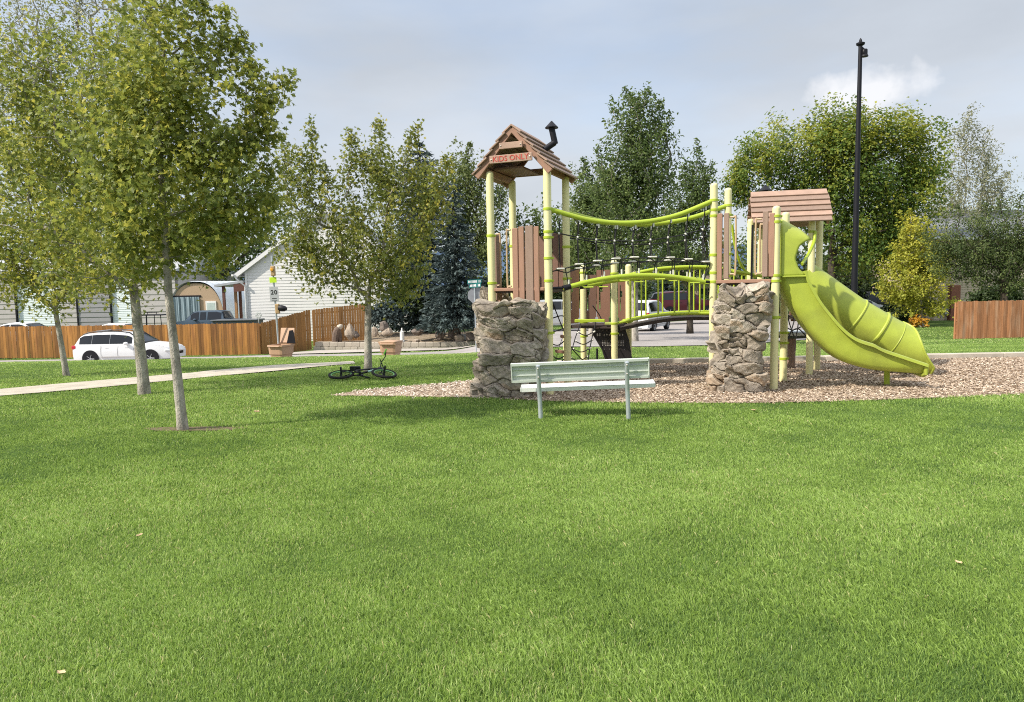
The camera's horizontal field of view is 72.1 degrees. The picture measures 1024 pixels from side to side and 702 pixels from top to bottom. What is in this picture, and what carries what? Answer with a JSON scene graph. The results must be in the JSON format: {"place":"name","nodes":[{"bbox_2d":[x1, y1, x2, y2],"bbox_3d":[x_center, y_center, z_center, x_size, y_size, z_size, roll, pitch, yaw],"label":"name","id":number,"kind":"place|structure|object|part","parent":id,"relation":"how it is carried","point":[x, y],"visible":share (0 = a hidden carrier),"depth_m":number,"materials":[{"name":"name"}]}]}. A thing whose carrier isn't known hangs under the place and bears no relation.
{"place":"outdoors","nodes":[
{"label":"outdoors","id":0,"kind":"place"},
{"bbox_2d":[142,312,165,324],"bbox_3d":[-23.889,-1.450,47.021,2.200,2.320,1.160,-1,5,0],"label":"golf cart","id":1,"kind":"object","parent":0,"point":[154,315],"visible":0.12,"depth_m":46.51,"materials":[{"name":"black metal"}]},
{"bbox_2d":[292,345,474,353],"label":"sidewalk","id":2,"kind":"structure","parent":0,"point":[341,351],"depth_m":39.79,"materials":[{"name":"concrete"}]},
{"bbox_2d":[0,319,805,361],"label":"street","id":3,"kind":"structure","parent":0,"point":[674,334],"depth_m":36.21,"materials":[{"name":"grey asphalt"}]},
{"bbox_2d":[71,329,185,360],"bbox_3d":[-19.045,-0.235,35.089,4.850,1.665,2.116,-1,5,0],"label":"station wagon","id":4,"kind":"object","parent":3,"relation":"on","point":[109,344],"visible":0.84,"depth_m":34.26,"materials":[{"name":"white paint"}]},
{"bbox_3d":[-20.769,-0.541,34.281,0.615,0.425,0.166,-1,5,0],"label":"window","id":5,"kind":"part","parent":4,"relation":"part of","materials":[{"name":"black glass"}]},
{"bbox_3d":[-20.013,-0.565,34.269,0.850,0.447,0.170,-1,5,0],"label":"window","id":6,"kind":"part","parent":4,"relation":"part of","materials":[{"name":"black glass"}]},
{"bbox_3d":[-19.024,-0.583,34.266,1.080,0.448,0.167,-1,5,0],"label":"window","id":7,"kind":"part","parent":4,"relation":"part of","materials":[{"name":"black glass"}]},
{"bbox_2d":[267,328,294,356],"bbox_3d":[-8.353,-0.006,25.740,0.923,1.621,1.050,1,5,20],"label":"rubbish bin","id":8,"kind":"object","parent":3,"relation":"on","point":[283,350],"visible":0.63,"depth_m":25.72,"materials":[{"name":"beige concrete"}]},
{"bbox_2d":[534,299,603,328],"bbox_3d":[3.064,-2.234,42.475,4.750,1.768,2.193,-1,5,-4],"label":"parked car","id":9,"kind":"object","parent":3,"relation":"on","point":[558,304],"visible":0.13,"depth_m":41.58,"materials":[{"name":"silver metal"}]},
{"bbox_3d":[2.507,-2.688,41.568,0.823,0.478,0.179,-1,5,-4],"label":"window","id":10,"kind":"part","parent":9,"relation":"part of","materials":[{"name":"black glass"}]},
{"bbox_2d":[638,300,669,330],"bbox_3d":[7.722,-2.059,40.478,2.145,1.768,4.450,2,6,28],"label":"parked car","id":11,"kind":"object","parent":3,"relation":"on","point":[651,306],"visible":0.33,"depth_m":38.78,"materials":[{"name":"white paint"}]},
{"bbox_3d":[6.798,-2.437,38.710,1.313,0.451,0.228,2,6,28],"label":"rear window","id":12,"kind":"part","parent":11,"relation":"part of","materials":[{"name":"black glass"}]},
{"bbox_3d":[7.764,-2.436,38.846,0.187,0.511,0.815,2,6,28],"label":"window","id":13,"kind":"part","parent":11,"relation":"part of","materials":[{"name":"black glass"}]},
{"bbox_2d":[650,291,708,315],"bbox_3d":[12.151,-3.380,49.914,4.750,1.768,2.193,-2,5,-12],"label":"parked car","id":14,"kind":"object","parent":3,"relation":"on","point":[668,300],"visible":0.38,"depth_m":48.90,"materials":[{"name":"red paint"}]},
{"bbox_3d":[10.100,-3.852,49.433,0.243,0.451,1.357,-2,5,-12],"label":"rear window","id":15,"kind":"part","parent":14,"relation":"part of","materials":[{"name":"black glass"}]},
{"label":"window","id":16,"kind":"part","parent":14,"relation":"part of","materials":[{"name":"black glass"}]},
{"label":"window","id":17,"kind":"part","parent":14,"relation":"part of","materials":[{"name":"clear glass"}]},
{"bbox_2d":[865,299,882,307],"bbox_3d":[27.732,-3.425,55.961,4.650,1.458,2.097,-2,5,-6],"label":"parked car","id":18,"kind":"object","parent":3,"relation":"on","point":[875,304],"visible":0.06,"depth_m":55.19,"materials":[{"name":"white paint"}]},
{"bbox_2d":[864,291,904,306],"bbox_3d":[31.166,-4.207,59.910,4.850,1.768,2.193,-2,5,-15],"label":"parked car","id":19,"kind":"object","parent":3,"relation":"on","point":[875,299],"visible":0.15,"depth_m":58.80,"materials":[{"name":"black paint"}]},
{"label":"window","id":20,"kind":"part","parent":19,"relation":"part of","materials":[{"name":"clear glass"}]},
{"bbox_2d":[0,294,1023,701],"bbox_3d":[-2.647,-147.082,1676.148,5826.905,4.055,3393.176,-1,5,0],"label":"lawn ground","id":21,"kind":"structure","parent":0,"point":[936,324],"depth_m":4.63,"materials":[{"name":"plant"}]},
{"bbox_2d":[0,322,67,339],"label":"parked car","id":22,"kind":"object","parent":21,"relation":"on","point":[30,324],"visible":0.11,"depth_m":42.34,"materials":[{"name":"white paint"}]},
{"bbox_2d":[0,84,129,375],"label":"maple tree","id":23,"kind":"object","parent":21,"relation":"on","point":[12,269],"visible":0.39,"depth_m":15.31,"materials":[{"name":"green plant"}]},
{"bbox_2d":[0,0,177,264],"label":"poplar tree","id":24,"kind":"object","parent":21,"relation":"on","point":[80,10],"visible":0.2,"depth_m":63.13,"materials":[{"name":"green plant"}]},
{"bbox_2d":[0,256,241,331],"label":"warehouse","id":25,"kind":"structure","parent":21,"relation":"on","point":[94,316],"depth_m":61.90,"materials":[{"name":"grey metal"}]},
{"bbox_2d":[17,285,60,325],"bbox_3d":[-41.616,-3.358,61.991,3.762,5.091,0.020,-1,5,0],"label":"roll up door","id":26,"kind":"structure","parent":25,"relation":"in","point":[24,315],"depth_m":62.00,"materials":[{"name":"white metal"}]},
{"bbox_2d":[111,282,131,322],"bbox_3d":[-34.149,-3.493,61.991,2.078,5.091,0.020,-1,5,0],"label":"roll up door","id":27,"kind":"structure","parent":25,"relation":"in","point":[123,309],"depth_m":61.97,"materials":[{"name":"white metal"}]},
{"bbox_2d":[0,0,244,394],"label":"maple tree","id":28,"kind":"object","parent":21,"relation":"on","point":[56,163],"visible":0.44,"depth_m":11.82,"materials":[{"name":"green plant"}]},
{"bbox_2d":[102,323,154,332],"bbox_3d":[-24.399,-0.982,43.046,4.344,1.458,2.097,-1,5,0],"label":"parked car","id":29,"kind":"object","parent":21,"relation":"on","point":[110,324],"visible":0.03,"depth_m":42.51,"materials":[{"name":"white paint"}]},
{"bbox_2d":[0,323,260,358],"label":"wooden fence","id":30,"kind":"object","parent":21,"relation":"on","point":[204,339],"visible":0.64,"depth_m":39.04,"materials":[{"name":"brown wood"}]},
{"bbox_2d":[20,142,298,280],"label":"shade tree","id":31,"kind":"object","parent":21,"relation":"on","point":[251,251],"visible":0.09,"depth_m":70.25,"materials":[{"name":"green plant"}]},
{"bbox_2d":[0,361,354,395],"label":"footpath","id":32,"kind":"structure","parent":21,"relation":"on","point":[69,386],"depth_m":14.52,"materials":[{"name":"concrete"}]},
{"bbox_2d":[145,426,243,430],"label":"bare soil","id":33,"kind":"structure","parent":21,"relation":"on","point":[196,428],"depth_m":9.01,"materials":[{"name":"brown soil"}]},
{"bbox_2d":[11,0,300,429],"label":"maple tree","id":34,"kind":"object","parent":33,"relation":"on","point":[121,161],"visible":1,"depth_m":8.45,"materials":[{"name":"green plant"}]},
{"bbox_2d":[173,281,245,321],"bbox_3d":[-22.016,-3.920,64.590,4.320,5.004,18.246,2,6,30],"label":"arched hut","id":35,"kind":"object","parent":21,"relation":"on","point":[186,303],"visible":0.17,"depth_m":57.79,"materials":[{"name":"metal"}]},
{"bbox_2d":[205,301,216,309],"bbox_3d":[-24.709,-3.455,57.836,0.867,1.287,0.085,-1,5,0],"label":"window","id":36,"kind":"structure","parent":35,"relation":"in","point":[210,305],"depth_m":57.77,"materials":[{"name":"white glass"}]},
{"bbox_2d":[176,310,252,333],"bbox_3d":[-20.344,-1.806,47.998,5.950,1.948,2.239,-1,5,0],"label":"pickup truck","id":37,"kind":"object","parent":21,"relation":"on","point":[202,317],"visible":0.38,"depth_m":47.10,"materials":[{"name":"blue paint"}]},
{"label":"window","id":38,"kind":"part","parent":37,"relation":"part of","materials":[{"name":"black glass"}]},
{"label":"window","id":39,"kind":"part","parent":37,"relation":"part of","materials":[{"name":"black glass"}]},
{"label":"window","id":40,"kind":"part","parent":37,"relation":"part of","materials":[{"name":"black glass"}]},
{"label":"rear window","id":41,"kind":"part","parent":37,"relation":"part of","materials":[{"name":"black glass"}]},
{"bbox_2d":[210,318,264,345],"bbox_3d":[-17.991,-1.238,46.347,3.028,1.714,1.500,-1,5,0],"label":"flat trailer","id":42,"kind":"object","parent":21,"relation":"on","point":[233,321],"visible":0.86,"depth_m":45.64,"materials":[{"name":"grey metal"}]},
{"bbox_2d":[255,312,261,320],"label":"garden flower","id":43,"kind":"object","parent":21,"relation":"on","point":[257,315],"visible":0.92,"depth_m":41.94,"materials":[{"name":"plant"}]},
{"bbox_2d":[269,256,286,343],"bbox_3d":[-8.570,-1.294,25.886,0.633,4.407,0.251,-1,5,0],"label":"speed sign","id":44,"kind":"object","parent":21,"relation":"on","point":[274,294],"visible":0.98,"depth_m":25.82,"materials":[{"name":"metal"}]},
{"bbox_2d":[259,310,311,353],"bbox_3d":[-12.862,-1.020,40.075,3.012,2.524,0.183,-5,7,-40],"label":"wooden fence","id":45,"kind":"object","parent":21,"relation":"on","point":[302,320],"visible":0.77,"depth_m":40.22,"materials":[{"name":"brown wood"}]},
{"bbox_2d":[214,207,412,340],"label":"white house","id":46,"kind":"structure","parent":21,"relation":"on","point":[255,285],"depth_m":49.78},
{"bbox_2d":[256,113,460,370],"bbox_3d":[-3.200,-2.338,15.360,4.132,5.642,2.806,1,5,19],"label":"maple tree","id":47,"kind":"object","parent":21,"relation":"on","point":[376,172],"visible":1,"depth_m":15.18,"materials":[{"name":"green plant"}]},
{"bbox_2d":[328,349,396,378],"bbox_3d":[-2.974,0.402,14.136,1.346,0.671,0.909,-1,15,-4],"label":"bicycle","id":48,"kind":"object","parent":21,"relation":"on","point":[357,369],"visible":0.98,"depth_m":13.96,"materials":[{"name":"metal"}]},
{"bbox_2d":[371,299,406,336],"bbox_3d":[-7.994,-1.798,43.960,2.945,2.979,2.214,-1,5,0],"label":"shrub","id":49,"kind":"object","parent":21,"relation":"on","point":[381,313],"visible":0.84,"depth_m":43.52,"materials":[{"name":"green plant"}]},
{"bbox_2d":[378,340,402,354],"bbox_3d":[-4.419,0.161,25.679,0.680,1.140,0.845,0,5,11],"label":"rubbish bin","id":50,"kind":"object","parent":21,"relation":"on","point":[393,347],"visible":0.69,"depth_m":25.36,"materials":[{"name":"beige concrete"}]},
{"bbox_2d":[313,341,473,349],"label":"retaining wall","id":51,"kind":"structure","parent":21,"relation":"on","point":[345,345],"depth_m":40.93,"materials":[{"name":"beige stone"}]},
{"bbox_2d":[318,331,473,341],"bbox_3d":[-5.516,-0.821,43.352,13.000,0.497,4.480,-1,5,0],"label":"gravel bed","id":52,"kind":"object","parent":21,"relation":"on","point":[422,337],"visible":0.31,"depth_m":43.34,"materials":[{"name":"beige gravel"}]},
{"bbox_2d":[332,324,342,341],"bbox_3d":[-10.409,-0.971,41.972,0.696,1.244,0.457,-1,5,0],"label":"carved stump","id":53,"kind":"object","parent":52,"relation":"on","point":[336,335],"visible":0.9,"depth_m":41.81,"materials":[{"name":"brown wood"}]},
{"bbox_2d":[312,304,364,345],"bbox_3d":[-10.351,-1.623,42.658,3.352,2.507,0.174,-2,5,-14],"label":"wooden fence","id":54,"kind":"object","parent":52,"relation":"on","point":[339,315],"visible":0.69,"depth_m":42.49,"materials":[{"name":"brown wood"}]},
{"bbox_2d":[345,323,354,340],"bbox_3d":[-9.623,-1.127,41.929,0.596,1.040,0.609,2,6,27],"label":"boulder","id":55,"kind":"object","parent":52,"relation":"on","point":[349,332],"visible":1,"depth_m":41.74,"materials":[{"name":"beige stone"}]},
{"bbox_2d":[372,327,377,336],"bbox_3d":[-8.165,-1.142,41.954,0.384,0.635,0.357,-1,5,0],"label":"boulder","id":56,"kind":"object","parent":52,"relation":"on","point":[374,331],"visible":0.99,"depth_m":41.81,"materials":[{"name":"beige stone"}]},
{"bbox_2d":[381,327,392,335],"bbox_3d":[-7.446,-1.163,41.955,0.701,0.509,0.614,-1,5,0],"label":"boulder","id":57,"kind":"object","parent":52,"relation":"on","point":[387,331],"visible":1,"depth_m":41.73,"materials":[{"name":"beige stone"}]},
{"bbox_2d":[379,321,388,330],"bbox_3d":[-7.617,-1.470,41.950,0.477,0.667,0.471,-5,7,-40],"label":"boulder","id":58,"kind":"object","parent":57,"relation":"on","point":[384,325],"visible":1,"depth_m":41.79,"materials":[{"name":"grey stone"}]},
{"bbox_2d":[400,328,404,341],"bbox_3d":[-6.538,-0.900,41.877,0.309,0.950,0.309,-1,5,0],"label":"white post","id":59,"kind":"object","parent":52,"relation":"on","point":[402,335],"visible":0.68,"depth_m":41.78,"materials":[{"name":"paint"}]},
{"bbox_2d":[411,329,423,335],"bbox_3d":[-5.636,-1.131,41.946,0.828,0.462,0.802,-1,5,0],"label":"boulder","id":60,"kind":"object","parent":52,"relation":"on","point":[416,332],"visible":0.91,"depth_m":41.74,"materials":[{"name":"beige stone"}]},
{"bbox_2d":[435,331,445,339],"bbox_3d":[-4.268,-0.944,41.989,0.660,0.635,0.544,-1,5,0],"label":"boulder","id":61,"kind":"object","parent":52,"relation":"on","point":[441,336],"visible":0.73,"depth_m":41.81,"materials":[{"name":"brown stone"}]},
{"bbox_2d":[448,329,452,338],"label":"boulder","id":62,"kind":"object","parent":52,"relation":"on","point":[450,335],"visible":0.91,"depth_m":41.84,"materials":[{"name":"brown stone"}]},
{"bbox_2d":[455,334,463,341],"bbox_3d":[-3.126,-0.696,41.426,0.533,0.580,0.539,4,7,44],"label":"boulder","id":63,"kind":"object","parent":52,"relation":"on","point":[459,338],"visible":0.98,"depth_m":41.25,"materials":[{"name":"brown stone"}]},
{"bbox_2d":[465,332,474,341],"bbox_3d":[-2.415,-0.837,41.442,0.672,0.555,0.681,-1,5,0],"label":"boulder","id":64,"kind":"object","parent":52,"relation":"on","point":[469,337],"visible":0.81,"depth_m":41.17,"materials":[{"name":"brown stone"}]},
{"bbox_2d":[384,285,434,320],"bbox_3d":[-6.717,-2.494,45.906,3.581,4.004,2.614,-1,5,0],"label":"shrub","id":65,"kind":"object","parent":21,"relation":"on","point":[417,309],"visible":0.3,"depth_m":45.19,"materials":[{"name":"green plant"}]},
{"bbox_2d":[376,141,473,332],"bbox_3d":[-5.907,-7.223,46.543,6.823,13.463,6.754,-1,5,0],"label":"spruce tree","id":66,"kind":"object","parent":21,"relation":"on","point":[411,323],"visible":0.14,"depth_m":45.79,"materials":[{"name":"green plant"}]},
{"bbox_2d":[413,182,487,340],"bbox_3d":[-3.232,-5.020,41.477,4.996,9.723,5.146,-4,6,-31],"label":"spruce tree","id":67,"kind":"object","parent":21,"relation":"on","point":[455,309],"visible":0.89,"depth_m":41.02,"materials":[{"name":"green plant"}]},
{"bbox_2d":[467,279,480,351],"bbox_3d":[-1.676,-1.546,32.959,0.750,3.597,0.188,-1,5,0],"label":"street sign","id":68,"kind":"object","parent":21,"relation":"on","point":[474,291],"visible":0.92,"depth_m":32.92,"materials":[{"name":"metal"}]},
{"bbox_2d":[437,136,519,330],"bbox_3d":[-3.050,-9.520,57.616,7.541,15.802,6.043,1,5,19],"label":"shade tree","id":69,"kind":"object","parent":21,"relation":"on","point":[465,167],"visible":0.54,"depth_m":56.56,"materials":[{"name":"green plant"}]},
{"bbox_2d":[469,276,510,307],"bbox_3d":[-1.306,-3.347,49.949,4.045,4.208,2.610,-1,5,0],"label":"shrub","id":70,"kind":"object","parent":21,"relation":"on","point":[503,284],"visible":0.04,"depth_m":49.49,"materials":[{"name":"green plant"}]},
{"bbox_2d":[525,277,562,299],"bbox_3d":[2.465,-4.169,55.864,4.087,4.059,2.902,-1,5,0],"label":"shrub","id":71,"kind":"object","parent":21,"relation":"on","point":[557,295],"visible":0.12,"depth_m":55.24,"materials":[{"name":"green plant"}]},
{"bbox_2d":[502,192,592,300],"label":"shade tree","id":72,"kind":"object","parent":21,"relation":"on","point":[536,219],"visible":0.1,"depth_m":58.80,"materials":[{"name":"green plant"}]},
{"bbox_2d":[511,357,655,418],"bbox_3d":[0.968,0.511,9.541,1.934,0.876,0.596,-1,5,5],"label":"park bench","id":73,"kind":"object","parent":21,"relation":"on","point":[626,369],"visible":0.99,"depth_m":9.37,"materials":[{"name":"metal"}]},
{"bbox_2d":[551,156,638,335],"bbox_3d":[3.687,-4.790,32.607,4.598,8.388,3.266,-1,5,0],"label":"pear tree","id":74,"kind":"object","parent":21,"relation":"on","point":[586,248],"visible":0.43,"depth_m":32.15,"materials":[{"name":"green plant"}]},
{"bbox_2d":[579,284,621,308],"bbox_3d":[7.318,-4.579,59.771,5.071,4.099,3.414,-1,5,0],"label":"shrub","id":75,"kind":"object","parent":21,"relation":"on","point":[601,288],"visible":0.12,"depth_m":59.16,"materials":[{"name":"green plant"}]},
{"bbox_2d":[577,81,695,340],"bbox_3d":[4.670,-5.120,26.715,4.091,9.666,3.841,3,7,39],"label":"pear tree","id":76,"kind":"object","parent":21,"relation":"on","point":[643,170],"visible":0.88,"depth_m":26.13,"materials":[{"name":"green plant"}]},
{"bbox_2d":[638,280,686,299],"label":"shrub","id":77,"kind":"object","parent":21,"relation":"on","point":[648,293],"visible":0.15,"depth_m":69.60,"materials":[{"name":"green plant"}]},
{"bbox_2d":[648,255,683,299],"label":"spruce tree","id":78,"kind":"object","parent":21,"relation":"on","point":[666,286],"visible":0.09,"depth_m":65.36,"materials":[{"name":"green plant"}]},
{"bbox_2d":[465,256,867,307],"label":"distant trees","id":79,"kind":"object","parent":21,"relation":"on","point":[639,286],"depth_m":124.90,"materials":[{"name":"green plant"}]},
{"bbox_2d":[334,356,1023,403],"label":"mulch bed","id":80,"kind":"object","parent":21,"relation":"on","point":[573,393],"visible":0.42,"depth_m":11.82,"materials":[{"name":"beige wood"}]},
{"bbox_2d":[331,380,536,398],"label":"pale chips","id":81,"kind":"object","parent":80,"relation":"on","point":[433,385],"visible":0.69,"depth_m":12.14,"materials":[{"name":"beige wood"}]},
{"bbox_2d":[469,121,934,399],"bbox_3d":[3.560,-1.688,12.831,8.641,4.625,4.294,-1,5,0],"label":"playground structure","id":82,"kind":"object","parent":80,"relation":"on","point":[833,317],"visible":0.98,"depth_m":11.58,"materials":[{"name":"beige paint"}]},
{"bbox_2d":[769,330,805,367],"bbox_3d":[5.741,-0.015,14.466,0.855,0.790,0.855,-1,5,0],"label":"play table","id":83,"kind":"object","parent":80,"relation":"on","point":[791,349],"visible":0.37,"depth_m":14.39,"materials":[{"name":"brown wood"}]},
{"bbox_2d":[639,138,724,333],"bbox_3d":[8.001,-5.407,33.555,4.336,9.361,3.418,-3,6,-21],"label":"pear tree","id":84,"kind":"object","parent":21,"relation":"on","point":[697,195],"visible":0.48,"depth_m":33.26,"materials":[{"name":"green plant"}]},
{"bbox_2d":[647,242,731,284],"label":"shade tree","id":85,"kind":"object","parent":21,"relation":"on","point":[696,255],"visible":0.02,"depth_m":88.35,"materials":[{"name":"green plant"}]},
{"bbox_2d":[696,293,708,299],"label":"shrub","id":86,"kind":"object","parent":21,"relation":"on","point":[706,297],"visible":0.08,"depth_m":61.56,"materials":[{"name":"green plant"}]},
{"bbox_2d":[696,214,825,312],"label":"shade tree","id":87,"kind":"object","parent":21,"relation":"on","point":[743,251],"visible":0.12,"depth_m":73.88,"materials":[{"name":"green plant"}]},
{"bbox_2d":[557,352,1023,363],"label":"kerb","id":88,"kind":"structure","parent":21,"relation":"on","point":[830,357],"depth_m":15.73,"materials":[{"name":"concrete"}]},
{"bbox_2d":[800,252,875,289],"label":"shade tree","id":89,"kind":"object","parent":21,"relation":"on","point":[846,283],"visible":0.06,"depth_m":68.51,"materials":[{"name":"green plant"}]},
{"bbox_2d":[715,92,961,295],"bbox_3d":[24.512,-10.613,53.523,18.292,17.520,9.106,-1,5,0],"label":"locust tree","id":90,"kind":"object","parent":21,"relation":"on","point":[833,138],"visible":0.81,"depth_m":51.92,"materials":[{"name":"green plant"}]},
{"bbox_2d":[847,284,870,299],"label":"shrub","id":91,"kind":"object","parent":21,"relation":"on","point":[860,292],"visible":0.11,"depth_m":57.51,"materials":[{"name":"green plant"}]},
{"bbox_2d":[851,38,867,293],"bbox_3d":[11.620,-5.169,23.651,0.409,10.336,0.320,-1,5,0],"label":"lamp post","id":92,"kind":"object","parent":21,"relation":"on","point":[862,52],"visible":0.77,"depth_m":23.53,"materials":[{"name":"black metal"}]},
{"bbox_2d":[860,277,894,293],"bbox_3d":[32.133,-4.684,61.894,3.990,3.776,2.803,-1,5,0],"label":"shrub","id":93,"kind":"object","parent":21,"relation":"on","point":[868,288],"visible":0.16,"depth_m":61.59,"materials":[{"name":"green plant"}]},
{"bbox_2d":[880,303,899,311],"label":"shrub","id":94,"kind":"object","parent":21,"relation":"on","point":[885,307],"visible":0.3,"depth_m":53.75,"materials":[{"name":"green plant"}]},
{"bbox_2d":[889,307,918,322],"bbox_3d":[29.543,-2.693,52.975,2.113,1.479,1.818,-1,5,0],"label":"shrub","id":95,"kind":"object","parent":21,"relation":"on","point":[901,317],"visible":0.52,"depth_m":52.68,"materials":[{"name":"green plant"}]},
{"bbox_2d":[870,208,960,326],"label":"maple tree","id":96,"kind":"object","parent":21,"relation":"on","point":[914,284],"visible":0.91,"depth_m":49.31,"materials":[{"name":"yellow plant"}]},
{"bbox_2d":[908,314,930,327],"bbox_3d":[28.463,-2.022,49.123,1.594,1.202,1.163,2,6,32],"label":"flower bed","id":97,"kind":"object","parent":21,"relation":"on","point":[915,320],"visible":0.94,"depth_m":49.09,"materials":[{"name":"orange plant"}]},
{"bbox_2d":[910,297,937,317],"bbox_3d":[32.509,-3.393,55.961,2.972,2.240,2.204,-1,5,0],"label":"shrub","id":98,"kind":"object","parent":21,"relation":"on","point":[925,305],"visible":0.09,"depth_m":55.55,"materials":[{"name":"green plant"}]},
{"bbox_2d":[872,210,1023,320],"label":"tan house","id":99,"kind":"structure","parent":21,"relation":"on","point":[958,291],"depth_m":57.84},
{"bbox_2d":[915,101,1023,225],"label":"birch tree","id":100,"kind":"object","parent":21,"relation":"on","point":[988,197],"visible":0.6,"depth_m":60.42,"materials":[{"name":"green plant"}]},
{"bbox_2d":[916,189,1023,300],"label":"crabapple tree","id":101,"kind":"object","parent":21,"relation":"on","point":[989,245],"visible":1,"depth_m":40.45,"materials":[{"name":"green plant"}]},
{"bbox_2d":[953,300,1023,338],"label":"wooden fence","id":102,"kind":"object","parent":21,"relation":"on","point":[998,319],"visible":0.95,"depth_m":36.02,"materials":[{"name":"brown wood"}]},
{"bbox_2d":[964,284,1023,301],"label":"shrub","id":103,"kind":"object","parent":21,"relation":"on","point":[980,295],"visible":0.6,"depth_m":45.50,"materials":[{"name":"green plant"}]},
{"bbox_2d":[0,0,1023,265],"label":"sky","id":104,"kind":"structure","parent":0,"point":[472,70],"materials":[{"name":"blue"}]},
{"bbox_2d":[236,244,815,284],"bbox_3d":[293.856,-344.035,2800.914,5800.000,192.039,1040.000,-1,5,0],"label":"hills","id":105,"kind":"structure","parent":0,"point":[732,257],"depth_m":2538.81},
{"bbox_2d":[677,268,739,296],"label":"house","id":106,"kind":"structure","parent":0,"point":[702,289],"depth_m":77.72,"materials":[{"name":"brown"}]},
{"bbox_2d":[698,289,706,295],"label":"window","id":107,"kind":"structure","parent":106,"relation":"in","point":[702,290],"depth_m":77.71,"materials":[{"name":"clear glass"}]}
]}

